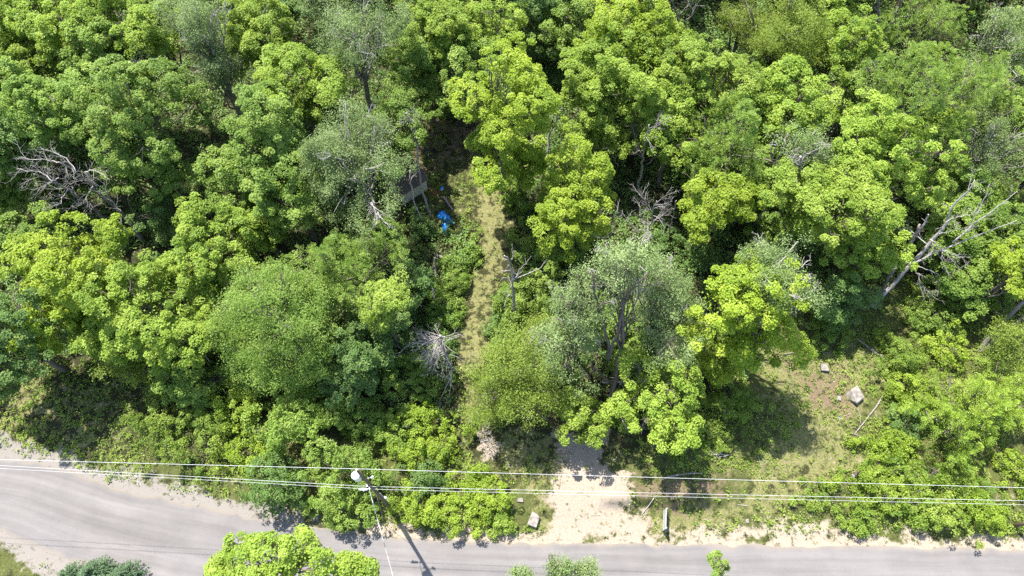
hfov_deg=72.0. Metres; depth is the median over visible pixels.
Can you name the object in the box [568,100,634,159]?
maple tree
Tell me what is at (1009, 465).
shrub
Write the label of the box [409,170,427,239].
dead tree
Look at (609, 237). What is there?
dead tree
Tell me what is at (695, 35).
maple tree
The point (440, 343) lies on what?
dead conifer
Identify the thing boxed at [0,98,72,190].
maple tree
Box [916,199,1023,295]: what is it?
maple tree
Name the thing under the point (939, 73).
ash tree
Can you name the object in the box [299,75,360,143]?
maple tree
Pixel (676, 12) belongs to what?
dead tree
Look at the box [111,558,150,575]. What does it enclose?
spruce tree
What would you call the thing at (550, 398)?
willow tree
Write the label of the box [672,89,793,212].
ash tree
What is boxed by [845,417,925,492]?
shrub
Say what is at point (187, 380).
maple tree
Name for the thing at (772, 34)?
willow tree
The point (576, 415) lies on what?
maple tree
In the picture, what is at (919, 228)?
dead tree
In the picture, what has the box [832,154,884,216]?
maple tree
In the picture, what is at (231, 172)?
maple tree
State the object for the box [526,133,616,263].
maple tree
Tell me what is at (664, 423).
maple tree
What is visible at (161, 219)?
maple tree
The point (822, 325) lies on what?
shrub
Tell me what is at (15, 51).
maple tree
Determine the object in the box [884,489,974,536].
shrub
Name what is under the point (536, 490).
power line
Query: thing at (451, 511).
shrub
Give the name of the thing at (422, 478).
shrub
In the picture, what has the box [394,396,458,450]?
shrub
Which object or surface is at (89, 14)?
maple tree
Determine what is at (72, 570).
spruce tree
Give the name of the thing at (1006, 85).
ash tree
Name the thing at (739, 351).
maple tree
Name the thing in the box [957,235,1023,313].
maple tree
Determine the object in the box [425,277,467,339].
shrub
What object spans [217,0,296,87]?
maple tree
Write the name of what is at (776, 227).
maple tree
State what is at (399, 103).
maple tree
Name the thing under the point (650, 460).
undergrowth
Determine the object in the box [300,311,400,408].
maple tree
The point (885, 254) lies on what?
maple tree
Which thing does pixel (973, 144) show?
poplar tree
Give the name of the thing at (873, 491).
shrub
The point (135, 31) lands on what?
maple tree
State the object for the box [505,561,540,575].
poplar tree
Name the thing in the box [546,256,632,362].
poplar tree
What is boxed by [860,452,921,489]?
sumac bush
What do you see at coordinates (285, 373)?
locust tree
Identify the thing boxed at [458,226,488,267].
shrub
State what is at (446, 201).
log
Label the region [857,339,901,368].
log
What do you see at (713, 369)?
maple tree
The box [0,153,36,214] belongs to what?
maple tree
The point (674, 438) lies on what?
maple tree
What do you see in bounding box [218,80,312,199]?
maple tree
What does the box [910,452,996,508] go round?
sumac bush
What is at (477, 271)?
leaf litter
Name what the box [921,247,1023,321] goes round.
maple tree
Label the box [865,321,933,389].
shrub
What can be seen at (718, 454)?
fallen branch
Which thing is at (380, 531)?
service cable
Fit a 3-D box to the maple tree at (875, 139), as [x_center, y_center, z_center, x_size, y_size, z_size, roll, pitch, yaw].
[31.601,-9.091,61.713,11.541,16.510,9.294,0,64,0]
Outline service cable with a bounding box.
[369,490,392,574]
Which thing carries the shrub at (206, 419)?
on the ground at (736, 480)
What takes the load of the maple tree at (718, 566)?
on the ground at (736, 480)
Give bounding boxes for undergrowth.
[0,0,1023,445]
[0,0,1023,566]
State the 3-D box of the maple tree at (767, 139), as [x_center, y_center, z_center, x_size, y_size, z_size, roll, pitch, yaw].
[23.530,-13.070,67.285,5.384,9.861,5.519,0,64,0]
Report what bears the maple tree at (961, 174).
on the ground at (736, 480)
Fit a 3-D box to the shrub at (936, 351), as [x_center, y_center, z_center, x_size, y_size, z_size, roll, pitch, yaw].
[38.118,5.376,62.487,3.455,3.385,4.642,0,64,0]
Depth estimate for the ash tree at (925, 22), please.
68.35 m
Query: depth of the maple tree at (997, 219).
60.13 m
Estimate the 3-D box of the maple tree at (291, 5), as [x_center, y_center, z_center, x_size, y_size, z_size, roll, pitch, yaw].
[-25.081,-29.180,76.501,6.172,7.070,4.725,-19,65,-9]
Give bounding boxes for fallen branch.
[707,446,731,458]
[851,395,882,438]
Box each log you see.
[442,196,452,210]
[664,472,702,478]
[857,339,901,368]
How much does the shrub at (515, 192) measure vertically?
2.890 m
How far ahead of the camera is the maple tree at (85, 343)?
55.95 m
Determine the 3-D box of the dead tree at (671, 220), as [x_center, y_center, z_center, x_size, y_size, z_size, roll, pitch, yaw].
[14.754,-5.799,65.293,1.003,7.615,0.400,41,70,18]
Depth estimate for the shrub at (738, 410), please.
59.64 m
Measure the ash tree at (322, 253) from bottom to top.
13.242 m
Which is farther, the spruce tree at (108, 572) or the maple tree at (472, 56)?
the maple tree at (472, 56)
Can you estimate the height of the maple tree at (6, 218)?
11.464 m
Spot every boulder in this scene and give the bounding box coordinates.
[527,511,539,527]
[820,363,828,371]
[846,385,863,404]
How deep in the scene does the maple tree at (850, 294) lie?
60.22 m
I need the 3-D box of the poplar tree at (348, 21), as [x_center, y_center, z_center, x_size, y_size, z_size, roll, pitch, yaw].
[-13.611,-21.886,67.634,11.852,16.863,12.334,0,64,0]
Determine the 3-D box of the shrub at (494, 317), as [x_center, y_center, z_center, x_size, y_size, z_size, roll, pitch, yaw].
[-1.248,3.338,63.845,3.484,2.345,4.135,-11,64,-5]
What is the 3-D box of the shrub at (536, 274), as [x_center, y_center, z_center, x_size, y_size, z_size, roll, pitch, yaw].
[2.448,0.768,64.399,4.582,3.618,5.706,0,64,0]
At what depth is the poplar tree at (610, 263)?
49.10 m
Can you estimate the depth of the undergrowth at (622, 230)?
70.10 m
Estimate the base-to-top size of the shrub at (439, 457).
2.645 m
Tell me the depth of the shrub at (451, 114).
74.39 m
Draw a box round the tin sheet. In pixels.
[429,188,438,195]
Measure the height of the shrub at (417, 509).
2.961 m
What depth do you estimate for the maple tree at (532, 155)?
63.90 m
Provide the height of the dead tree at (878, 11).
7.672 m
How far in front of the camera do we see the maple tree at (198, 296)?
57.59 m
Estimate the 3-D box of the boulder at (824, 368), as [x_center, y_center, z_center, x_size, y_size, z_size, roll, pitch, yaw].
[27.738,7.111,62.747,0.651,0.608,0.747,0,64,0]
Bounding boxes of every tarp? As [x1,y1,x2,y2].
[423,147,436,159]
[437,210,454,234]
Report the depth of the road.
56.54 m
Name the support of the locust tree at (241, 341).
on the ground at (736, 480)
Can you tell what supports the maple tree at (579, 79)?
on the ground at (736, 480)
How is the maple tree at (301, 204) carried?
on the ground at (736, 480)
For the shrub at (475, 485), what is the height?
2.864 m
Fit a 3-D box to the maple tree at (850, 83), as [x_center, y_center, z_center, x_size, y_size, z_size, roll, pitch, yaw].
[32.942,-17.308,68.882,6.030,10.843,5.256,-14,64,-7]
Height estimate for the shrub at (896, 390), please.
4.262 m
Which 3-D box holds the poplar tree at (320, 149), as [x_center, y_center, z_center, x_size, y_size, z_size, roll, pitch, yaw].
[-12.857,-7.773,61.536,9.924,15.621,13.158,-21,66,-10]
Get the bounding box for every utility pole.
[351,468,388,506]
[1013,521,1023,527]
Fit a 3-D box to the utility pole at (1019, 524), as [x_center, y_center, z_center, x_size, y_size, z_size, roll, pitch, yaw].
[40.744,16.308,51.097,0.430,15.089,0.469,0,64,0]
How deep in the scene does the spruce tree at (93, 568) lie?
54.54 m
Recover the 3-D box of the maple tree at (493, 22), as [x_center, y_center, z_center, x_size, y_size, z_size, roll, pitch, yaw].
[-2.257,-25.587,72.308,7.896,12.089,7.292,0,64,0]
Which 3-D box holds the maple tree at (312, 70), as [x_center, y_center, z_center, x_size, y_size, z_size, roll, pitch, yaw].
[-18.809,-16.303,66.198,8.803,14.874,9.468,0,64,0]
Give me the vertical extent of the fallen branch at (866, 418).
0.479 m
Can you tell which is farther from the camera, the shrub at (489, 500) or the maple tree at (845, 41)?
the maple tree at (845, 41)
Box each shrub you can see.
[120,386,194,470]
[174,400,233,484]
[210,371,280,447]
[211,426,270,482]
[237,446,310,518]
[240,378,349,468]
[288,435,395,510]
[301,488,381,533]
[323,384,388,443]
[347,313,419,368]
[373,403,421,464]
[376,343,441,411]
[386,478,441,528]
[387,429,446,472]
[390,454,449,499]
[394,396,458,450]
[407,206,436,241]
[412,417,476,472]
[420,488,491,539]
[421,327,459,372]
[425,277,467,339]
[431,249,471,298]
[444,460,506,498]
[446,101,461,118]
[447,482,517,539]
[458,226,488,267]
[480,305,518,345]
[481,508,517,541]
[490,277,537,336]
[499,178,537,221]
[505,219,546,263]
[515,267,562,318]
[534,223,588,282]
[591,388,640,433]
[641,435,724,481]
[643,221,688,255]
[672,238,723,276]
[693,397,732,453]
[701,373,775,435]
[788,467,844,513]
[790,243,826,276]
[798,305,855,355]
[825,465,909,515]
[829,496,883,538]
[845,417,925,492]
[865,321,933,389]
[883,368,959,422]
[884,402,929,444]
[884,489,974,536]
[903,283,972,340]
[919,319,970,372]
[940,443,984,484]
[940,490,1012,548]
[989,448,1023,500]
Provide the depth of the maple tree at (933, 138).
64.83 m
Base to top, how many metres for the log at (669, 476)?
0.224 m
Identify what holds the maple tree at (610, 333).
on the ground at (736, 480)
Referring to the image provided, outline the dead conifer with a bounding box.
[394,323,478,406]
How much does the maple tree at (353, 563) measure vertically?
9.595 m
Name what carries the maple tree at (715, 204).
on the ground at (736, 480)
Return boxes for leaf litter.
[1,1,1013,532]
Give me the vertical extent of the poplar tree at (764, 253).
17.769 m
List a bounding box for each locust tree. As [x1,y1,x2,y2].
[203,307,280,399]
[204,251,360,372]
[243,308,345,395]
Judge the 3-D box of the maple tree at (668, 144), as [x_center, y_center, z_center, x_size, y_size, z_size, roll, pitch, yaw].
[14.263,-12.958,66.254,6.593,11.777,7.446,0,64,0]
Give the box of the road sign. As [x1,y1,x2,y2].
[662,508,667,530]
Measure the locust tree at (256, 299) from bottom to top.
16.966 m
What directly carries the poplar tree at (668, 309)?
on the ground at (736, 480)
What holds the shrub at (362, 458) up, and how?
on the ground at (736, 480)
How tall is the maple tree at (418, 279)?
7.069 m
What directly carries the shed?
on the ground at (736, 480)
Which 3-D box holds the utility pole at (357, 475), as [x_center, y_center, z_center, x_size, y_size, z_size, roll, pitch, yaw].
[-10.100,15.042,51.901,1.360,14.714,0.657,0,64,0]
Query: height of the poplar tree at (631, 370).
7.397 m
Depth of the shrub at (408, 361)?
60.42 m
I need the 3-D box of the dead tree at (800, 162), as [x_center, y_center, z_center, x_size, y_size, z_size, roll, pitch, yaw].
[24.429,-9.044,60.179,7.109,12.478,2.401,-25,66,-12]
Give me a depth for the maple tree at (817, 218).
55.79 m
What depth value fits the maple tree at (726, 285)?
50.06 m
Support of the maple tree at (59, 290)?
on the ground at (736, 480)
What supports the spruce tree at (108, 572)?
on the ground at (736, 480)
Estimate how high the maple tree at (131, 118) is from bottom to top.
18.727 m
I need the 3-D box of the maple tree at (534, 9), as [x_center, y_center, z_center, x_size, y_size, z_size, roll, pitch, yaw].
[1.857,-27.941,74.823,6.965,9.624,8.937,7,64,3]
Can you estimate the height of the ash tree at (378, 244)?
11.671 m
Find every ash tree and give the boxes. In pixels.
[265,227,380,319]
[295,302,353,342]
[331,217,409,295]
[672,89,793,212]
[851,40,1010,140]
[878,0,974,77]
[891,370,1023,469]
[929,54,1023,160]
[958,169,1020,215]
[971,351,1023,429]
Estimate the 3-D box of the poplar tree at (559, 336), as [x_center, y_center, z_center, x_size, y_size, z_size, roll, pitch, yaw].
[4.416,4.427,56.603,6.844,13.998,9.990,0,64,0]
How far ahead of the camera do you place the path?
66.67 m
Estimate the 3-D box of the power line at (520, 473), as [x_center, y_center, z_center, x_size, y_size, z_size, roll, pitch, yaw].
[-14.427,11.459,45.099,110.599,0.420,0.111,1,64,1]
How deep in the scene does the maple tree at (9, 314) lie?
54.89 m
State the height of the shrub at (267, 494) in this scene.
5.588 m
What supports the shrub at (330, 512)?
on the ground at (736, 480)
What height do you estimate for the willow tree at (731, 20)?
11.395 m
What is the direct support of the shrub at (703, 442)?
on the ground at (736, 480)
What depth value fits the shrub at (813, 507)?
57.51 m
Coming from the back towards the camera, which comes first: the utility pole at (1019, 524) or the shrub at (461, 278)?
the shrub at (461, 278)
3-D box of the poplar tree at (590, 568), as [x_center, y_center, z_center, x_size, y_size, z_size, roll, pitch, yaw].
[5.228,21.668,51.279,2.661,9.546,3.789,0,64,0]
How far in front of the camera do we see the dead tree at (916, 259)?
59.82 m
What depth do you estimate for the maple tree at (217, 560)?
48.78 m
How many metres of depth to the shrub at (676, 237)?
66.79 m
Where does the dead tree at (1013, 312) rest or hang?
on the ground at (736, 480)
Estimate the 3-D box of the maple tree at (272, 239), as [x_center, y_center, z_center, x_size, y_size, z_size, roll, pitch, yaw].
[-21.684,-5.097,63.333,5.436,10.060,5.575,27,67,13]
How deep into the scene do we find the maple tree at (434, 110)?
68.13 m
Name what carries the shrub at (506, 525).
on the ground at (736, 480)
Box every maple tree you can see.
[0,0,103,92]
[0,35,76,111]
[0,55,147,156]
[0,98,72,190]
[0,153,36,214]
[0,200,56,287]
[0,209,156,317]
[0,273,76,399]
[6,270,106,356]
[33,0,154,108]
[54,5,155,126]
[63,54,215,200]
[66,302,154,366]
[72,248,220,375]
[85,119,191,210]
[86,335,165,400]
[108,0,206,114]
[125,184,192,246]
[147,191,276,293]
[147,333,233,408]
[154,253,231,332]
[187,134,285,216]
[203,549,236,575]
[206,523,343,575]
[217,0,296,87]
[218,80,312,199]
[222,195,289,257]
[249,126,339,244]
[251,41,347,141]
[256,0,307,28]
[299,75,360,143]
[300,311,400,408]
[331,548,379,575]
[351,210,409,272]
[356,269,411,350]
[364,78,431,181]
[376,256,435,335]
[380,19,445,89]
[394,0,481,76]
[408,68,452,132]
[416,34,500,122]
[446,31,571,198]
[460,44,515,105]
[468,0,528,55]
[484,134,553,195]
[499,0,560,60]
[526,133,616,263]
[527,0,595,67]
[554,385,613,449]
[558,33,640,132]
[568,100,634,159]
[572,0,683,70]
[578,20,702,145]
[585,287,670,364]
[599,346,705,455]
[609,334,663,380]
[631,86,710,187]
[637,28,780,156]
[640,31,703,94]
[642,409,706,452]
[675,249,810,359]
[676,167,769,259]
[682,288,817,373]
[684,326,760,388]
[706,550,730,575]
[707,145,781,225]
[730,52,853,146]
[738,111,790,158]
[743,210,807,268]
[745,41,808,89]
[753,142,837,225]
[759,148,906,253]
[792,0,895,105]
[808,260,883,331]
[814,89,969,222]
[819,224,918,279]
[824,61,894,142]
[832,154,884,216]
[891,92,951,157]
[905,90,976,168]
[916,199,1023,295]
[918,161,1012,243]
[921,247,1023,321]
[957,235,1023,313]
[973,93,1023,162]
[981,200,1023,255]
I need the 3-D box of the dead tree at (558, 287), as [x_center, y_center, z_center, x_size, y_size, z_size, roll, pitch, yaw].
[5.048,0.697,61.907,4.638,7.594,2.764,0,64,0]
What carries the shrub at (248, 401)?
on the ground at (736, 480)
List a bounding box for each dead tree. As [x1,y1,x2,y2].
[2,139,145,247]
[114,11,140,72]
[120,180,140,221]
[398,104,428,211]
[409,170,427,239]
[500,246,543,314]
[546,84,571,155]
[546,277,588,311]
[594,203,622,252]
[605,110,674,187]
[612,184,679,251]
[654,0,702,26]
[667,200,676,241]
[781,146,820,174]
[872,166,1023,307]
[874,0,880,24]
[880,214,928,292]
[887,0,904,31]
[978,299,1023,352]
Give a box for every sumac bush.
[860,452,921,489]
[872,479,958,526]
[900,459,948,495]
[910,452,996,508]
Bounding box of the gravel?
[2,430,638,575]
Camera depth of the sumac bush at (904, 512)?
57.00 m
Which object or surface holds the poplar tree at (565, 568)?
on the ground at (736, 480)
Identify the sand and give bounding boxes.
[539,429,654,543]
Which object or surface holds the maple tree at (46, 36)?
on the ground at (736, 480)
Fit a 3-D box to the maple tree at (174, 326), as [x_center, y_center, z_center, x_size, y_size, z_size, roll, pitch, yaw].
[-28.801,2.358,58.278,10.778,13.051,10.605,0,64,0]
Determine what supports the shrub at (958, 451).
on the ground at (736, 480)
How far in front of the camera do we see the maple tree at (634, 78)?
61.93 m
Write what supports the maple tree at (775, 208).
on the ground at (736, 480)
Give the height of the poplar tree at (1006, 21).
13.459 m
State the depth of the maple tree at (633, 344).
57.13 m
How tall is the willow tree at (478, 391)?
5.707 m
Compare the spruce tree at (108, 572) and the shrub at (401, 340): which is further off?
the shrub at (401, 340)
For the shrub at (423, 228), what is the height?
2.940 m
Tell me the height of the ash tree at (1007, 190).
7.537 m
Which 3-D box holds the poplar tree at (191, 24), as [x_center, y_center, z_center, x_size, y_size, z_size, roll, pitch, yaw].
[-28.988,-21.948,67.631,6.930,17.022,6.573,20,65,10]
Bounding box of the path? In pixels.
[457,165,511,425]
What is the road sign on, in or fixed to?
on the ground at (736, 480)
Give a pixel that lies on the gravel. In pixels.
(8, 438)
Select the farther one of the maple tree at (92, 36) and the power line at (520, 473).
the maple tree at (92, 36)
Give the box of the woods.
[0,0,1023,197]
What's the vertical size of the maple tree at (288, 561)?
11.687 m
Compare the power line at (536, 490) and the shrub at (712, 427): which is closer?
the power line at (536, 490)
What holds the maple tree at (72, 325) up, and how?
on the ground at (736, 480)
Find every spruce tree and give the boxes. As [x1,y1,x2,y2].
[57,559,86,575]
[78,555,118,575]
[95,562,118,575]
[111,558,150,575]
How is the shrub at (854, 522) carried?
on the ground at (736, 480)
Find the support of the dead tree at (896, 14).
on the ground at (736, 480)
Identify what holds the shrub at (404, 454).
on the ground at (736, 480)
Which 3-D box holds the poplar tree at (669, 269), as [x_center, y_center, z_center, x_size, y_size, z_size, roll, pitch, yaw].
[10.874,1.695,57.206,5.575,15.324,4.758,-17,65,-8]
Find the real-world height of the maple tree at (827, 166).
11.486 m
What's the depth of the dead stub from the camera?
66.09 m
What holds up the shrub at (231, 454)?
on the ground at (736, 480)
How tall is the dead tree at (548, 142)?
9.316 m
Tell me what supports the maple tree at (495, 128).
on the ground at (736, 480)
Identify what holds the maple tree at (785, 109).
on the ground at (736, 480)
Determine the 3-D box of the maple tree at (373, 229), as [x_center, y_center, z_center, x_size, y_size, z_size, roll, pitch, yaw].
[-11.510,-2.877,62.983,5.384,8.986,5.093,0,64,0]
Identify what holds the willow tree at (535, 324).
on the ground at (736, 480)
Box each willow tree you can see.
[455,362,509,433]
[456,318,569,433]
[486,361,581,433]
[519,308,568,355]
[715,0,779,77]
[737,0,836,89]
[977,313,1023,377]
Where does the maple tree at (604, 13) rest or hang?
on the ground at (736, 480)
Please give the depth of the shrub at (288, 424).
56.92 m
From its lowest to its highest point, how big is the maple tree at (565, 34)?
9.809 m
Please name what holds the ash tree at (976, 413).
on the ground at (736, 480)
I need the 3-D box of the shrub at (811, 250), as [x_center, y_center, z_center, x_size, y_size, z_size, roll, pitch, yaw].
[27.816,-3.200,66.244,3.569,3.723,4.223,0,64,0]
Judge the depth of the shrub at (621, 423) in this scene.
59.16 m
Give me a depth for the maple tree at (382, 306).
53.91 m
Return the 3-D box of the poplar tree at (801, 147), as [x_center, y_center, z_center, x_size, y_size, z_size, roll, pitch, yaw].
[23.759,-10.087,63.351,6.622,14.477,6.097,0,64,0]
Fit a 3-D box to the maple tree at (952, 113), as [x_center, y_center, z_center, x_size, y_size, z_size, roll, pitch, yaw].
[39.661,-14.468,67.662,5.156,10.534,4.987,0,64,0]
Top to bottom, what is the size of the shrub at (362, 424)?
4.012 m
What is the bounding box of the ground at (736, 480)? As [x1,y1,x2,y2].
[0,0,1023,575]
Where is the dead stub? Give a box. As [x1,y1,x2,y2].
[431,257,436,277]
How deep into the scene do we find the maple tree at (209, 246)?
57.40 m
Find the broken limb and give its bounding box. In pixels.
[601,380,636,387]
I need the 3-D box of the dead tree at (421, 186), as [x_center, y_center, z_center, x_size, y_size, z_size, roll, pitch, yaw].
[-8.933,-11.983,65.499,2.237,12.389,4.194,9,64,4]
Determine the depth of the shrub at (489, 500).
56.53 m
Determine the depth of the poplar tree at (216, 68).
64.74 m
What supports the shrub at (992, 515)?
on the ground at (736, 480)
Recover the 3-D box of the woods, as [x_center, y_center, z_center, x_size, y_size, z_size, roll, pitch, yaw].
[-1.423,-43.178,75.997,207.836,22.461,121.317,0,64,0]
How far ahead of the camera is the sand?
57.66 m
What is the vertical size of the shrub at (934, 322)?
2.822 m
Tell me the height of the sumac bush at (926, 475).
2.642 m
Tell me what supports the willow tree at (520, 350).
on the ground at (736, 480)
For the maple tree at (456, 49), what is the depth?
66.99 m
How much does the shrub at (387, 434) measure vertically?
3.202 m
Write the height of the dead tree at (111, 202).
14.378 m
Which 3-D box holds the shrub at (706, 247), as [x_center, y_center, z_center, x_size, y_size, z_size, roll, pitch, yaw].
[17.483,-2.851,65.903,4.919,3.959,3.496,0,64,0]
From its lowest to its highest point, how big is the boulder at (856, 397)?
0.992 m
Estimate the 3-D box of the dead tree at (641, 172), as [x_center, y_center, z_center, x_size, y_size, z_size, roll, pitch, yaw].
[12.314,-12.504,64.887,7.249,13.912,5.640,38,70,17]
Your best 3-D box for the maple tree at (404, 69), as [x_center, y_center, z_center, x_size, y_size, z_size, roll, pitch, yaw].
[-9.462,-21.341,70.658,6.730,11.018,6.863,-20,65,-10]
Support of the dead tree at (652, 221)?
on the ground at (736, 480)
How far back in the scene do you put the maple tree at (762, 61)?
68.83 m
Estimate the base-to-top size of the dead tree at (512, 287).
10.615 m
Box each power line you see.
[0,459,1022,487]
[0,465,1017,500]
[0,468,1019,504]
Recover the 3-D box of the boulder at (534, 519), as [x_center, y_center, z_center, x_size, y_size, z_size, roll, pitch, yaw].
[1.801,18.927,57.386,0.815,0.730,1.146,23,66,11]
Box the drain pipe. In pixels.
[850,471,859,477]
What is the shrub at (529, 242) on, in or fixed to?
on the ground at (736, 480)
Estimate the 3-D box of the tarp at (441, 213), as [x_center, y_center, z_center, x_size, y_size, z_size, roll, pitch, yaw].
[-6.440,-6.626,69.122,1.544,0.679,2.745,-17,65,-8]
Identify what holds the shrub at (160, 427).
on the ground at (736, 480)
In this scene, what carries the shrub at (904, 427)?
on the ground at (736, 480)
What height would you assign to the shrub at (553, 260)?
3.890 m
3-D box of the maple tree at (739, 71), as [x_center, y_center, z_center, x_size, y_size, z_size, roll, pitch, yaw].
[17.495,-17.005,66.273,12.412,15.367,8.486,0,64,0]
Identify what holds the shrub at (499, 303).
on the ground at (736, 480)
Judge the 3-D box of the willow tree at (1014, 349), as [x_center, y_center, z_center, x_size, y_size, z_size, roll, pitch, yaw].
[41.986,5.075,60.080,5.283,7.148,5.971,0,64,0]
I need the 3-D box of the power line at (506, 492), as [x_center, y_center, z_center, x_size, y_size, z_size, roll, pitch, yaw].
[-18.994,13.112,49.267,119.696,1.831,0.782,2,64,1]
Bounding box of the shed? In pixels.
[383,159,428,206]
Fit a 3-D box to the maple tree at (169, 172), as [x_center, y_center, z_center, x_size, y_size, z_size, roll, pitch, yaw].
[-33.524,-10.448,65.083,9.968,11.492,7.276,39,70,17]
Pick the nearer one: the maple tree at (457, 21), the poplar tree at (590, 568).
the poplar tree at (590, 568)
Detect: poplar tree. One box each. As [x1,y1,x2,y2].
[143,0,242,114]
[188,39,247,128]
[296,0,423,112]
[296,95,420,250]
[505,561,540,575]
[525,273,612,399]
[543,551,578,575]
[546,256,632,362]
[566,228,669,403]
[571,554,603,575]
[619,344,669,395]
[628,246,696,321]
[629,262,717,371]
[721,225,839,338]
[753,113,841,226]
[948,96,1023,186]
[955,1,1023,99]
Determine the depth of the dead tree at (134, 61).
71.67 m
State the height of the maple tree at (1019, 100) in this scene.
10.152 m
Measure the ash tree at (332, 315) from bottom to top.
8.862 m
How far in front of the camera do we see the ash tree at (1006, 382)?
58.53 m
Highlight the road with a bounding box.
[0,458,1023,575]
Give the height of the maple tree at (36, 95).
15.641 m
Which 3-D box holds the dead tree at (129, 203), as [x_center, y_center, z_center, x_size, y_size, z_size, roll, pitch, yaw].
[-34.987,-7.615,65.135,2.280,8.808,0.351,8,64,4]

